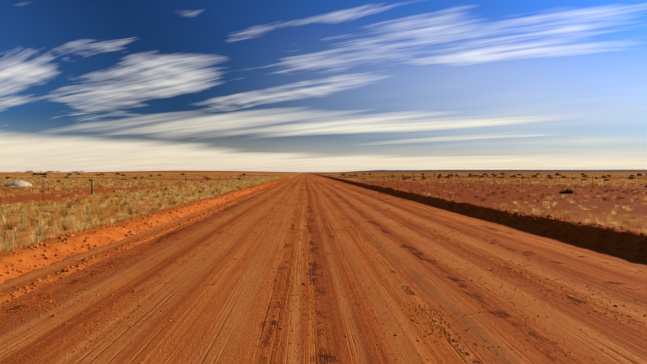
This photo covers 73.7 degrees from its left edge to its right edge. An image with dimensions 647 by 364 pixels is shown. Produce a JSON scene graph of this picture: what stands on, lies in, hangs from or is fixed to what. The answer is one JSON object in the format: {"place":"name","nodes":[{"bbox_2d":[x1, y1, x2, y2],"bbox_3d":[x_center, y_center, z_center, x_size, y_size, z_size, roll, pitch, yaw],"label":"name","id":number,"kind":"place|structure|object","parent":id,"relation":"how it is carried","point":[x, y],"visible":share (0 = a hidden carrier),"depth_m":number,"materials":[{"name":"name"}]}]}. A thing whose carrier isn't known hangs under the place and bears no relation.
{"place":"outdoors","nodes":[
{"label":"outdoors","id":0,"kind":"place"},
{"bbox_2d":[0,174,296,250],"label":"grass","id":1,"kind":"structure","parent":0,"point":[211,191],"depth_m":26.01,"materials":[{"name":"beige plant"}]},
{"bbox_2d":[63,171,289,172],"bbox_3d":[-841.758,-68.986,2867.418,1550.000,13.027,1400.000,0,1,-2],"label":"distant hills","id":2,"kind":"structure","parent":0,"point":[187,172],"depth_m":2304.22,"materials":[{"name":"brown soil"}]},
{"bbox_2d":[0,172,646,363],"bbox_3d":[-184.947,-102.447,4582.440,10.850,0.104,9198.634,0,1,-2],"label":"road","id":3,"kind":"structure","parent":0,"point":[219,337],"depth_m":5.33,"materials":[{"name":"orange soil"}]},
{"bbox_2d":[0,172,646,250],"bbox_3d":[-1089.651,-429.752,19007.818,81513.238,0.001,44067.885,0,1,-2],"label":"ground","id":4,"kind":"structure","parent":0,"point":[637,212],"depth_m":30.98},
{"bbox_2d":[2,180,31,186],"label":"white heap","id":5,"kind":"object","parent":4,"relation":"on","point":[20,183],"visible":0.94,"depth_m":47.98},
{"bbox_2d":[4,173,245,182],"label":"shrubs","id":6,"kind":"object","parent":4,"relation":"on","point":[150,175],"visible":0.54,"depth_m":169.36,"materials":[{"name":"plant"}]},
{"bbox_2d":[1,173,274,198],"bbox_3d":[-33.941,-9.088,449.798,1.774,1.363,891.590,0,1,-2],"label":"fence","id":7,"kind":"object","parent":4,"relation":"on","point":[110,186],"visible":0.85,"depth_m":29.98,"materials":[{"name":"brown wood"}]},
{"bbox_2d":[0,173,301,303],"bbox_3d":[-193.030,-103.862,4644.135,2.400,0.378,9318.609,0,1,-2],"label":"berm","id":8,"kind":"structure","parent":4,"relation":"on","point":[62,252],"depth_m":8.89,"materials":[{"name":"orange soil"}]},
{"bbox_2d":[0,177,292,302],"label":"stones","id":9,"kind":"object","parent":8,"relation":"on","point":[86,240],"visible":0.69,"depth_m":10.16,"materials":[{"name":"stone"}]},
{"bbox_2d":[307,172,646,260],"bbox_3d":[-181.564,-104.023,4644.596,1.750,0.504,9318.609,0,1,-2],"label":"berm","id":10,"kind":"structure","parent":4,"relation":"on","point":[572,234],"depth_m":10.76,"materials":[{"name":"orange soil"}]},
{"bbox_2d":[328,176,645,259],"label":"stones","id":11,"kind":"object","parent":4,"relation":"on","point":[602,229],"visible":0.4,"depth_m":12.73,"materials":[{"name":"stone"}]},
{"bbox_2d":[341,173,646,193],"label":"shrubs","id":12,"kind":"object","parent":4,"relation":"on","point":[567,191],"visible":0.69,"depth_m":138.68,"materials":[{"name":"plant"}]},
{"bbox_2d":[0,0,646,171],"label":"sky","id":13,"kind":"structure","parent":0,"point":[86,85],"materials":[{"name":"blue"}]},
{"bbox_2d":[318,173,646,232],"bbox_3d":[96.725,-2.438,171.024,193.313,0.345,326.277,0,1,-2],"label":"grass","id":14,"kind":"structure","parent":0,"point":[626,223],"depth_m":47.97,"materials":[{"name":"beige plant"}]},
{"bbox_2d":[351,170,646,171],"bbox_3d":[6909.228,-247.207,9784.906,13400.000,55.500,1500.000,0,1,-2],"label":"hills","id":15,"kind":"structure","parent":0,"point":[503,171],"depth_m":9326.91,"materials":[{"name":"brown soil"}]}
]}

